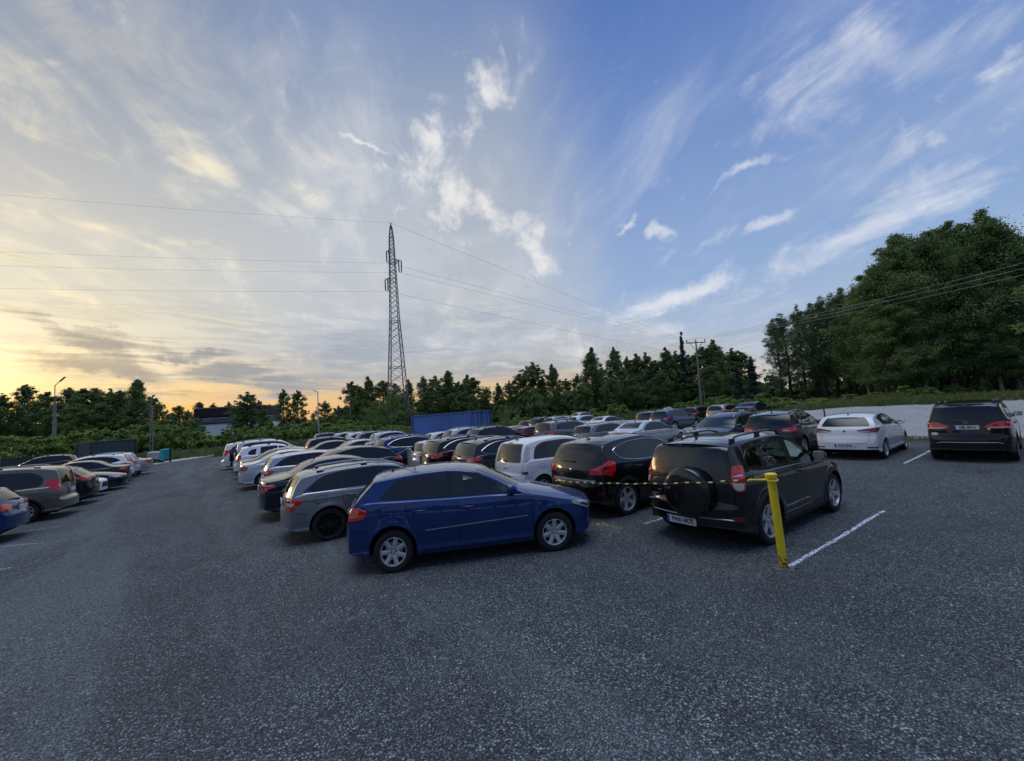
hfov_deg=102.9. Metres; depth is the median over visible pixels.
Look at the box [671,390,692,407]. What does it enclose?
shrub
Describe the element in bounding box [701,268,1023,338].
power cable
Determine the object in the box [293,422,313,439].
shrub
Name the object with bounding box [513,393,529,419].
shrub
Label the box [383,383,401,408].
broadleaf tree
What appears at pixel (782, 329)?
aspen tree
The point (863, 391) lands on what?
aspen tree
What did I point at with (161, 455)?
generator cart
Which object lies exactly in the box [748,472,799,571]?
bollard
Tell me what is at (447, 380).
birch tree
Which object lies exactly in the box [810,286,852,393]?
aspen tree
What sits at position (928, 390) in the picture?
shrub
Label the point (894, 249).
broadleaf tree
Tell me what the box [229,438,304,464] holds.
parked car
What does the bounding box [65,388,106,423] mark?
broadleaf tree
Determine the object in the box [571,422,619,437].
parked car
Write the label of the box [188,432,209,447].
shrub
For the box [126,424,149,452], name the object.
shrub
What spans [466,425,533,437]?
parked car
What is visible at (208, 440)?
shrub
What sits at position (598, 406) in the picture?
shrub
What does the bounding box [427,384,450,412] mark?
broadleaf tree
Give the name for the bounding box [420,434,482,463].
parked car
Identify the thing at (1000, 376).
birch tree
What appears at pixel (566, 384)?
broadleaf tree
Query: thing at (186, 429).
shrub
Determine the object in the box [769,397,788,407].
shrub
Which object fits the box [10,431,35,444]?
shrub
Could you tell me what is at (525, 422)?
parked car
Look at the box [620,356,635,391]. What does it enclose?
birch tree
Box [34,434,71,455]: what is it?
shrub
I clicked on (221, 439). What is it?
shrub
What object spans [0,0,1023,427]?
sky
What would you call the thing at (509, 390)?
broadleaf tree
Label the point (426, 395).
broadleaf tree
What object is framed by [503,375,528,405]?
broadleaf tree
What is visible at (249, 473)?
parked car
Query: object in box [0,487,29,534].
parked car
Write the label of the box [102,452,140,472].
parked car
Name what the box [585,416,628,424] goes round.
parked car
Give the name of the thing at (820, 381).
aspen tree
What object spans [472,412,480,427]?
door
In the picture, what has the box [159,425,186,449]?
shrub
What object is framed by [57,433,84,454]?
shrub
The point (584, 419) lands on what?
parked car
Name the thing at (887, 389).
birch tree
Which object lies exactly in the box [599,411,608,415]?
shrub
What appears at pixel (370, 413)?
willow tree
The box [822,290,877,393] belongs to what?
birch tree
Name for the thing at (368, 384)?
birch tree
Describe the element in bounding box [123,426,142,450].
shrub
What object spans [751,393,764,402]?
shrub
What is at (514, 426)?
parked car
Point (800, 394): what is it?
shrub
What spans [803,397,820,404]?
shrub
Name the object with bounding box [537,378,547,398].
birch tree
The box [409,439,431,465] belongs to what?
parked car
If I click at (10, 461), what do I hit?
panel fence
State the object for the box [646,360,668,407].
birch tree
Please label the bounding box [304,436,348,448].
parked car
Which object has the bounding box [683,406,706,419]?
parked car
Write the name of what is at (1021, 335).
birch tree
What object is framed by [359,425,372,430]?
shrub
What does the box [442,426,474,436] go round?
parked car
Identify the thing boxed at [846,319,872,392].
aspen tree
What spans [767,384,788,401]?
shrub
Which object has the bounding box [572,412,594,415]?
parked car
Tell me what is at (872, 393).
shrub
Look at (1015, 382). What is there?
tree
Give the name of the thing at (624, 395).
shrub
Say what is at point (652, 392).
shrub
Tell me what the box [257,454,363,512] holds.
parked car
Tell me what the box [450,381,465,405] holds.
broadleaf tree
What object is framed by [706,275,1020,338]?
power cable
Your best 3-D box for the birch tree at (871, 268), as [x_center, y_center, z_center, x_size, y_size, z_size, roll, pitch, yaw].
[42.298,-6.311,45.319,8.514,16.861,9.302,-6,-5,38]
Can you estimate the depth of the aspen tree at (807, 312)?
55.03 m
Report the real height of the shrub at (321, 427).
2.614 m
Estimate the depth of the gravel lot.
4.29 m
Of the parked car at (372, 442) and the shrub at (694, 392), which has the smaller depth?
the parked car at (372, 442)
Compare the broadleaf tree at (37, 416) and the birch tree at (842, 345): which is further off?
the broadleaf tree at (37, 416)
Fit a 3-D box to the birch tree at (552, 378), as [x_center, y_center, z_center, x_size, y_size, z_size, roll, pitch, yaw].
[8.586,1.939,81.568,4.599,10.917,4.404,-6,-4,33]
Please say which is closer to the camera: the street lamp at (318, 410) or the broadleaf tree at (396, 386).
the street lamp at (318, 410)
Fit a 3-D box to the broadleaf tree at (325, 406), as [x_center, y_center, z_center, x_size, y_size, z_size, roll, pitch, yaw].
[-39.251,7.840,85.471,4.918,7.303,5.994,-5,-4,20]
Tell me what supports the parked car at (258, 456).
on the gravel lot
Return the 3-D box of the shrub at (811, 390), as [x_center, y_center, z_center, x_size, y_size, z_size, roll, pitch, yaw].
[45.935,0.720,60.853,3.657,4.838,3.790,-4,-4,11]
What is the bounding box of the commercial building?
[194,405,280,438]
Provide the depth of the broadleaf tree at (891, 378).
41.93 m
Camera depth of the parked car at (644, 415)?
32.35 m
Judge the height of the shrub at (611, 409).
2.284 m
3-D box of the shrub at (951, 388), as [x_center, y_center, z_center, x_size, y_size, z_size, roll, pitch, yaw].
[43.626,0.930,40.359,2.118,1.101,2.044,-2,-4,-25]
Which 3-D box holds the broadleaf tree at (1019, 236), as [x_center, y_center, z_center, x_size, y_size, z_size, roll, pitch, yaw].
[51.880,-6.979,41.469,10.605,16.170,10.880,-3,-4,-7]
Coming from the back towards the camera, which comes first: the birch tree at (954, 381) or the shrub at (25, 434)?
the shrub at (25, 434)
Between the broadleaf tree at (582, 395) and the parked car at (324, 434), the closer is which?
the parked car at (324, 434)
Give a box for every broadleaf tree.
[0,405,37,437]
[0,408,13,435]
[21,391,70,437]
[26,407,39,430]
[35,401,85,438]
[57,403,94,436]
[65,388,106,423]
[67,388,97,427]
[84,402,121,435]
[85,388,115,422]
[94,390,129,430]
[112,395,140,424]
[114,404,147,432]
[141,396,167,422]
[153,402,173,424]
[165,406,192,423]
[167,412,181,424]
[181,409,194,421]
[218,391,268,430]
[228,406,252,430]
[253,409,274,429]
[272,389,297,426]
[284,390,314,427]
[310,401,337,424]
[337,381,366,415]
[345,396,371,423]
[360,380,399,407]
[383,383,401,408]
[390,393,411,424]
[416,390,439,414]
[418,376,443,410]
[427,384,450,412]
[440,393,463,412]
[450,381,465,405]
[452,377,491,409]
[467,395,481,412]
[480,387,492,411]
[501,381,517,409]
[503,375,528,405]
[510,362,550,404]
[522,388,545,408]
[549,388,564,415]
[558,378,574,393]
[569,373,583,398]
[570,385,594,412]
[591,368,606,396]
[597,377,627,410]
[620,373,648,411]
[646,372,682,408]
[668,351,695,395]
[673,354,706,402]
[680,346,725,390]
[693,365,733,399]
[722,353,734,394]
[723,348,749,387]
[726,351,765,392]
[810,269,932,393]
[832,236,977,395]
[845,299,959,391]
[888,230,1010,394]
[911,220,1022,388]
[925,252,1018,384]
[979,233,1023,314]
[1008,285,1023,361]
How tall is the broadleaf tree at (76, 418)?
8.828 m
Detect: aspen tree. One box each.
[0,384,42,430]
[0,393,15,431]
[56,387,75,420]
[190,402,203,418]
[413,375,433,403]
[635,352,658,392]
[759,313,819,400]
[761,319,795,400]
[780,303,825,401]
[782,303,835,397]
[803,296,847,399]
[803,339,827,395]
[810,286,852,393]
[812,292,844,398]
[820,299,865,395]
[840,326,864,395]
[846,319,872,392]
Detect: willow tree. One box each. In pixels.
[355,400,388,426]
[369,392,416,427]
[395,404,416,426]
[495,404,512,425]
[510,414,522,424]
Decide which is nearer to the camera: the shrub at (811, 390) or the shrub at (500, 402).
the shrub at (811, 390)
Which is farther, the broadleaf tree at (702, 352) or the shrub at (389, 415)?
the shrub at (389, 415)
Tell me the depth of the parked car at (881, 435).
13.46 m
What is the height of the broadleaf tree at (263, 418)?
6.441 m
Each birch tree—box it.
[120,379,156,432]
[352,387,366,402]
[357,376,381,408]
[402,379,416,408]
[438,370,457,411]
[457,374,478,411]
[491,383,504,403]
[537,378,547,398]
[542,363,563,399]
[578,347,607,406]
[603,347,631,411]
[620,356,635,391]
[628,353,649,383]
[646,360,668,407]
[655,347,678,402]
[705,339,734,393]
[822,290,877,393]
[844,257,945,391]
[849,301,890,393]
[858,232,994,393]
[888,286,956,387]
[903,271,998,393]
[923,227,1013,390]
[928,377,939,393]
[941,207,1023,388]
[945,274,1014,392]
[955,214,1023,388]
[959,269,1023,388]
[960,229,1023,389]
[962,305,1023,391]
[1003,310,1023,381]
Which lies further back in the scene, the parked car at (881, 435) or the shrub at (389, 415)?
the shrub at (389, 415)
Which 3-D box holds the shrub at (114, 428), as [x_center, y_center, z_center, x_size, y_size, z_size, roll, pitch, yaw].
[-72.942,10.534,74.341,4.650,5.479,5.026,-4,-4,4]
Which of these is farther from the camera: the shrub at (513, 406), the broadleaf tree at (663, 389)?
the shrub at (513, 406)
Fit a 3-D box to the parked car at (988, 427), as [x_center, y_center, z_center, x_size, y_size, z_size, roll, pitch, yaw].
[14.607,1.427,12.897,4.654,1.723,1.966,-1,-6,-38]
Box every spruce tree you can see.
[674,331,696,404]
[730,367,753,402]
[742,356,768,399]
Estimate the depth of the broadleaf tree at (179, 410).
89.35 m
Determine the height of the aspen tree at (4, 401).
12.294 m
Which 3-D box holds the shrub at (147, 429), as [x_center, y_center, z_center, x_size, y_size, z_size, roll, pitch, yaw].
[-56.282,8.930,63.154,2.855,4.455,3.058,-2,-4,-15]
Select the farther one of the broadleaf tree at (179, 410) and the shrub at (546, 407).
the broadleaf tree at (179, 410)
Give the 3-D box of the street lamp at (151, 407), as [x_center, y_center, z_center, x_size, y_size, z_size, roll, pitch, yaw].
[-39.901,5.221,45.242,0.558,7.262,0.240,-3,-4,0]
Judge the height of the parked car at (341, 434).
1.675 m
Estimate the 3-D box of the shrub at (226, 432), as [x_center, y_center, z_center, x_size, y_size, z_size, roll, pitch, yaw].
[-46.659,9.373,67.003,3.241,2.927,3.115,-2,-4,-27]
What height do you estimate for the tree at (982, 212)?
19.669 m
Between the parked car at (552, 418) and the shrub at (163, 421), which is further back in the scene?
the shrub at (163, 421)
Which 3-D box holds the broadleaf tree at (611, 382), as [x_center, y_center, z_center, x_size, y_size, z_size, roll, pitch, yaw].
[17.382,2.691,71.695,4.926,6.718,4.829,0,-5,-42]
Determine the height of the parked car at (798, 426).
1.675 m
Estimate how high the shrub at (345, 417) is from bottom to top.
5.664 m
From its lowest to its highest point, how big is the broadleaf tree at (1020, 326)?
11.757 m
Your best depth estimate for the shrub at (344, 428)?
66.97 m
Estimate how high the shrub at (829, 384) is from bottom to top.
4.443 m
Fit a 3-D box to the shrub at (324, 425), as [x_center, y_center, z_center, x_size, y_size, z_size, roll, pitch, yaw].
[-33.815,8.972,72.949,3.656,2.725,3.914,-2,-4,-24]
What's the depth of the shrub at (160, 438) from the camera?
61.92 m
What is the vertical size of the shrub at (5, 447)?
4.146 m
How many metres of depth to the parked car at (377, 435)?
29.24 m
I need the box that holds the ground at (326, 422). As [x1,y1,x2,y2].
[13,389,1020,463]
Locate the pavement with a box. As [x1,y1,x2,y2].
[153,440,303,465]
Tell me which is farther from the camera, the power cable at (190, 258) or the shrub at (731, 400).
the power cable at (190, 258)
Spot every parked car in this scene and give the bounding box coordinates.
[0,464,78,523]
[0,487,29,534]
[18,454,77,466]
[60,465,127,491]
[62,459,131,477]
[67,465,99,500]
[68,453,134,474]
[99,477,107,489]
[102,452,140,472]
[132,457,152,475]
[221,441,241,466]
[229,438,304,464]
[233,442,292,473]
[238,447,303,472]
[238,448,307,485]
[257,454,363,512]
[261,449,329,477]
[269,445,402,475]
[280,458,471,540]
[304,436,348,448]
[308,440,346,449]
[313,432,335,437]
[327,439,374,449]
[333,432,350,436]
[344,431,365,439]
[346,461,590,572]
[354,431,380,439]
[364,440,375,444]
[369,431,405,439]
[374,434,429,464]
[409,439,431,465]
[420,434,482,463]
[425,431,444,438]
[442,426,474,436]
[451,435,523,477]
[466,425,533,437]
[494,435,578,483]
[507,425,525,428]
[512,425,535,434]
[518,420,529,425]
[528,417,547,425]
[534,419,583,435]
[544,416,567,421]
[551,433,665,514]
[568,415,594,423]
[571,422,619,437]
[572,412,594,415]
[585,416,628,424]
[608,420,685,441]
[636,410,657,420]
[648,429,841,544]
[649,408,699,428]
[682,411,754,437]
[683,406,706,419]
[706,404,735,416]
[732,402,775,411]
[744,409,820,449]
[816,412,907,457]
[927,398,1022,459]
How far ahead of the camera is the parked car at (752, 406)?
34.87 m
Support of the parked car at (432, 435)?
on the gravel lot
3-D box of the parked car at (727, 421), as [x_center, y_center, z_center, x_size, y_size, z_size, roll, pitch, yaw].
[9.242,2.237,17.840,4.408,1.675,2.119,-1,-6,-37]
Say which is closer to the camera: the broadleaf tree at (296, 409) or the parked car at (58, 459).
the parked car at (58, 459)
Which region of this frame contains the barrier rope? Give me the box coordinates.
[555,478,765,484]
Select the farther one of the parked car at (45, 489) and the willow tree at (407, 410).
the willow tree at (407, 410)
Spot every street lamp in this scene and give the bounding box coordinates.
[51,377,65,454]
[149,395,154,451]
[313,390,318,432]
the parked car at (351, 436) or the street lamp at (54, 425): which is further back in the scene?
the street lamp at (54, 425)
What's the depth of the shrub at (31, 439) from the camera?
55.63 m
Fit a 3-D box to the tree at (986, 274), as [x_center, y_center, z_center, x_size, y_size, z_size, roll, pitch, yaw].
[48.671,-7.918,44.635,10.515,19.133,12.230,-5,-4,25]
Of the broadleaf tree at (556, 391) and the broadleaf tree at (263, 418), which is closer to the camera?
the broadleaf tree at (556, 391)
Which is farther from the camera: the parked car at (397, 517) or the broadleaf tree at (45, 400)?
the broadleaf tree at (45, 400)
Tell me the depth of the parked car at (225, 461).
26.04 m
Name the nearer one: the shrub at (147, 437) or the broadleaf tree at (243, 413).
the shrub at (147, 437)
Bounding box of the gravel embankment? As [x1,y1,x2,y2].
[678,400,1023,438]
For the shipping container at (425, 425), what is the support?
on the gravel lot
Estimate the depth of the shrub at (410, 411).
88.19 m
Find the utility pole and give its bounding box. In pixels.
[686,339,705,405]
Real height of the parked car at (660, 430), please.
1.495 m
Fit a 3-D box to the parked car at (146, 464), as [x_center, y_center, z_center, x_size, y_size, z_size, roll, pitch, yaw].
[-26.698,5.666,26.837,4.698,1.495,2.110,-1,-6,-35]
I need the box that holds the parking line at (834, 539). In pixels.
[788,511,883,566]
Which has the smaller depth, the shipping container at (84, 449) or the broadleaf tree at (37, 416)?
the shipping container at (84, 449)
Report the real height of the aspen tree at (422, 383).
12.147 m
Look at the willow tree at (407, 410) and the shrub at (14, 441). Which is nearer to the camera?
the shrub at (14, 441)
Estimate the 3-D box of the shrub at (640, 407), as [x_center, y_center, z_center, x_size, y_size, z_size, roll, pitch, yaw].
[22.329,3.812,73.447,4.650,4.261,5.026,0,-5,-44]
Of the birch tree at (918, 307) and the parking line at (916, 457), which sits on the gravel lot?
the parking line at (916, 457)
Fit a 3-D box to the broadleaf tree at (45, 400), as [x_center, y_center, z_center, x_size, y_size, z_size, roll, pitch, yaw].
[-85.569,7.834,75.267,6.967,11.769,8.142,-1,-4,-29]
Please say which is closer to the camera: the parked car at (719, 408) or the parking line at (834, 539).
the parking line at (834, 539)
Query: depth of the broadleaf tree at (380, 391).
93.92 m
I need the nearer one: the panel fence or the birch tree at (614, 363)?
the panel fence
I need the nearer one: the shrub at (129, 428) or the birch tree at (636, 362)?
the shrub at (129, 428)
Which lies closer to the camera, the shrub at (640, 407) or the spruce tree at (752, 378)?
the spruce tree at (752, 378)
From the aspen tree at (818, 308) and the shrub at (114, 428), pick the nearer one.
the aspen tree at (818, 308)
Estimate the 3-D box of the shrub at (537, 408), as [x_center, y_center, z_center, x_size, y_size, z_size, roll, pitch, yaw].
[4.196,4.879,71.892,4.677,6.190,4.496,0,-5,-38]
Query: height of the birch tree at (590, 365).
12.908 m
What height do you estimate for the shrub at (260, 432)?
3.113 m
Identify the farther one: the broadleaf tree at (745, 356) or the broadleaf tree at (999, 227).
the broadleaf tree at (745, 356)
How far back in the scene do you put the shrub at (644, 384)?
74.36 m
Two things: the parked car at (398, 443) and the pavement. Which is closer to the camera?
the parked car at (398, 443)
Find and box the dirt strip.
[908,438,1023,442]
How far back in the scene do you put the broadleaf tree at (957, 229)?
41.52 m
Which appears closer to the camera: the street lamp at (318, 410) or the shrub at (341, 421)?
the street lamp at (318, 410)
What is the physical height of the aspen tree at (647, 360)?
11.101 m
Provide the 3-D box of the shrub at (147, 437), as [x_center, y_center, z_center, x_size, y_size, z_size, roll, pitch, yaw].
[-54.602,9.084,62.747,4.036,4.484,3.734,-4,-4,13]
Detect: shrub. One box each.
[0,434,21,464]
[7,436,27,460]
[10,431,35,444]
[12,437,38,459]
[22,436,48,451]
[28,439,58,455]
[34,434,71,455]
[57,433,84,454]
[69,430,87,449]
[86,427,109,441]
[95,427,114,439]
[108,424,122,431]
[111,428,138,441]
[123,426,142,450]
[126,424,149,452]
[137,424,157,451]
[143,425,166,450]
[151,419,169,431]
[154,424,176,450]
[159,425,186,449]
[175,420,200,437]
[177,427,190,448]
[181,431,203,448]
[183,418,207,432]
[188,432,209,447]
[199,435,221,447]
[212,435,226,445]
[215,429,235,444]
[225,428,241,443]
[233,425,251,441]
[241,428,263,439]
[258,426,267,435]
[261,420,282,439]
[277,422,296,440]
[285,424,299,439]
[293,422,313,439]
[306,422,321,438]
[313,425,323,435]
[319,423,330,427]
[320,427,332,432]
[328,427,340,432]
[331,414,342,424]
[331,419,345,427]
[337,408,352,421]
[338,423,352,432]
[346,420,355,425]
[346,425,362,431]
[353,420,366,428]
[354,408,368,424]
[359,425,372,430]
[373,424,384,430]
[382,408,397,424]
[391,425,404,431]
[396,401,415,426]
[418,405,436,416]
[460,399,469,411]
[489,403,495,416]
[491,397,506,421]
[491,405,503,422]
[503,404,522,417]
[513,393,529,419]
[523,391,550,419]
[531,397,552,416]
[542,395,561,416]
[558,393,577,415]
[588,408,599,416]
[592,395,611,411]
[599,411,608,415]
[604,385,621,406]
[606,403,618,415]
[616,404,629,414]
[619,388,629,409]
[625,391,647,410]
[633,385,653,409]
[640,379,653,410]
[645,386,665,409]
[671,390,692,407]
[673,402,688,409]
[685,401,696,406]
[689,382,707,404]
[691,396,705,405]
[704,397,717,407]
[713,396,728,402]
[717,398,726,403]
[724,397,735,405]
[725,376,750,396]
[735,399,743,405]
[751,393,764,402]
[761,375,784,402]
[761,398,772,404]
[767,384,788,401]
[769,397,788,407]
[780,398,796,404]
[782,383,804,400]
[792,381,815,399]
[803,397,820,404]
[804,373,830,397]
[808,377,835,398]
[809,398,830,403]
[828,379,852,398]
[840,394,860,401]
[844,378,875,394]
[864,392,882,396]
[890,385,916,394]
[914,386,942,395]
[941,384,967,394]
[963,380,995,392]
[993,382,1017,390]
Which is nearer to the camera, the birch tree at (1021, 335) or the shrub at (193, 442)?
the birch tree at (1021, 335)
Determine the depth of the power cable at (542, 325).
103.34 m
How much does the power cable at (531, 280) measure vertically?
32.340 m
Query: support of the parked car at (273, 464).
on the gravel lot
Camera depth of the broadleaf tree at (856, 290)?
47.64 m
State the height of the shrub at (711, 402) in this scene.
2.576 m
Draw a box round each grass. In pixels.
[7,389,937,466]
[699,388,1023,421]
[907,435,1023,441]
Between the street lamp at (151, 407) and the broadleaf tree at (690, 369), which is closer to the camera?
the street lamp at (151, 407)
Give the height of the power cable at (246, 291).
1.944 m
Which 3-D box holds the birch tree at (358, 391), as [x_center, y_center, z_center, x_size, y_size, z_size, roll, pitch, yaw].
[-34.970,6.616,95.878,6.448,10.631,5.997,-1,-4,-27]
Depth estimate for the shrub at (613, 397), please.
73.99 m
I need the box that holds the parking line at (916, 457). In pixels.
[902,450,929,463]
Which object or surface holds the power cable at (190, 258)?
attached to the lattice pylon
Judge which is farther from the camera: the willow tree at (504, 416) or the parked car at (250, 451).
the willow tree at (504, 416)
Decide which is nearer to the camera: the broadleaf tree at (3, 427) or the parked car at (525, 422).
the parked car at (525, 422)
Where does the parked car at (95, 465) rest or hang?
on the gravel lot
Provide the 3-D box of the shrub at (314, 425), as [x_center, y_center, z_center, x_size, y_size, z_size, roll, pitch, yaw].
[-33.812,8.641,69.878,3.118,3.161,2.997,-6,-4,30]
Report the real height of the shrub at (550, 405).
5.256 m
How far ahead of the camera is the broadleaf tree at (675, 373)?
74.28 m
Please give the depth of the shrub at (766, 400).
44.90 m
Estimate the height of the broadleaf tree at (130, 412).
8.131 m
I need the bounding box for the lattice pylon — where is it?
[385,223,411,427]
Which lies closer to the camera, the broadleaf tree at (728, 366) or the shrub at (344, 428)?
the shrub at (344, 428)
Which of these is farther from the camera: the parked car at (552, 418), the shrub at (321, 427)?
the shrub at (321, 427)
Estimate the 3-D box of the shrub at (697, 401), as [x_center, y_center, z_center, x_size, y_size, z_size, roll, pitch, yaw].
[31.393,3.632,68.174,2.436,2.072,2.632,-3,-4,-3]
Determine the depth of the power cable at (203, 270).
74.18 m
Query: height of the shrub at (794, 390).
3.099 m
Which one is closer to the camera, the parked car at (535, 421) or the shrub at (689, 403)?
the parked car at (535, 421)
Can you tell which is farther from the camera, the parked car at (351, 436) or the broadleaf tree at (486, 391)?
the broadleaf tree at (486, 391)
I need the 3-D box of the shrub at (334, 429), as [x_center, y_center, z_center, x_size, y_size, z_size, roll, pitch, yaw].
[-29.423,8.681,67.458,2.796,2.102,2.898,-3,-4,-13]
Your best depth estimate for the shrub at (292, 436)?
69.03 m
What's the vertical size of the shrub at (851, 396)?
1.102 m
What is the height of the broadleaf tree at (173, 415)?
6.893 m
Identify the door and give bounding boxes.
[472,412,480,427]
[481,411,489,426]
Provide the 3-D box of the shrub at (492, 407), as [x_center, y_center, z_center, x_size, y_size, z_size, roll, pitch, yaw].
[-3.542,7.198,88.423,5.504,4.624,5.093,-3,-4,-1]
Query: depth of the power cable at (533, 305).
99.93 m
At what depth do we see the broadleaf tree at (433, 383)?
93.09 m
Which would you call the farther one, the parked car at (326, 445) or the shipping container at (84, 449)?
the shipping container at (84, 449)
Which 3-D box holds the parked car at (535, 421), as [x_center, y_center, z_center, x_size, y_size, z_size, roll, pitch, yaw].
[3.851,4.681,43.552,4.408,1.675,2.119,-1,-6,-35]
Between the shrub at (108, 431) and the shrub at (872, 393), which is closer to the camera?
the shrub at (872, 393)
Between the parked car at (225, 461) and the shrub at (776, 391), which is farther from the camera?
the shrub at (776, 391)
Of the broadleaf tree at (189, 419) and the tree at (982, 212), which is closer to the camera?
the tree at (982, 212)
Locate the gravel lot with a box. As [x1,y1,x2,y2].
[0,442,1023,760]
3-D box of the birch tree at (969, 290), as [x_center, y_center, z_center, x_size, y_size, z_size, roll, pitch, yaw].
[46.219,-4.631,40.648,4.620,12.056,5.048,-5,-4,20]
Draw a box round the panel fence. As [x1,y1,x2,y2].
[0,455,44,466]
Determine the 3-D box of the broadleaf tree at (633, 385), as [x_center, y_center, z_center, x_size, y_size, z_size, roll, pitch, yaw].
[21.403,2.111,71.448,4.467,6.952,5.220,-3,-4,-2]
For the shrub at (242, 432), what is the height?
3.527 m
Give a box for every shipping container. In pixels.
[76,439,136,457]
[411,410,491,435]
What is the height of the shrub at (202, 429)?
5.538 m
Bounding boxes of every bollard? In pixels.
[405,447,410,465]
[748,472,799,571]
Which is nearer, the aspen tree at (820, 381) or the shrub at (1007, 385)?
the shrub at (1007, 385)
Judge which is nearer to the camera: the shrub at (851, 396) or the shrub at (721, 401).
the shrub at (851, 396)
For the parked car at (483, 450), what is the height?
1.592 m
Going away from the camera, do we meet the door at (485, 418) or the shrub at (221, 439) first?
the door at (485, 418)
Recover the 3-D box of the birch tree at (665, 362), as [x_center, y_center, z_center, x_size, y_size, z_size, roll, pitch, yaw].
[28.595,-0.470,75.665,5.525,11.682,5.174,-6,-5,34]
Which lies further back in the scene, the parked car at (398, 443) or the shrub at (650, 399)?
the shrub at (650, 399)
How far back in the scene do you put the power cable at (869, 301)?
42.40 m
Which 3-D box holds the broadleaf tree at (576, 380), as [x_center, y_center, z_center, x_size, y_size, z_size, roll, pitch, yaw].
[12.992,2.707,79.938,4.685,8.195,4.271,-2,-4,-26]
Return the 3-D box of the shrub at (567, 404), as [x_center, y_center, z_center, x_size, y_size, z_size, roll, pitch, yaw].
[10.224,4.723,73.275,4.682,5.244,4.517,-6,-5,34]
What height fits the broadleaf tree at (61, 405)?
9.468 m
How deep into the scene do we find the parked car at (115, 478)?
19.69 m
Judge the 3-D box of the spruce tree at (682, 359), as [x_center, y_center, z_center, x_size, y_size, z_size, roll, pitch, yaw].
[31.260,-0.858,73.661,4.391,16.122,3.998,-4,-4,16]
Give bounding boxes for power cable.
[1,194,384,222]
[7,288,356,291]
[20,252,357,262]
[25,266,399,272]
[392,292,677,353]
[393,264,767,357]
[394,224,767,369]
[404,273,757,356]
[688,263,1020,339]
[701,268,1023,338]
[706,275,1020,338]
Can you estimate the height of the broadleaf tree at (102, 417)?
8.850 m
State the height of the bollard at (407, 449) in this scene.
1.404 m
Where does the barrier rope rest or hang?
attached to the bollard at (771, 479)
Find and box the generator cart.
[147,448,169,462]
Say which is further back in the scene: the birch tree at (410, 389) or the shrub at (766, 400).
the birch tree at (410, 389)
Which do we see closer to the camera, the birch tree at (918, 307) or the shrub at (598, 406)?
the birch tree at (918, 307)
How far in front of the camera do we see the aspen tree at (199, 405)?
149.51 m

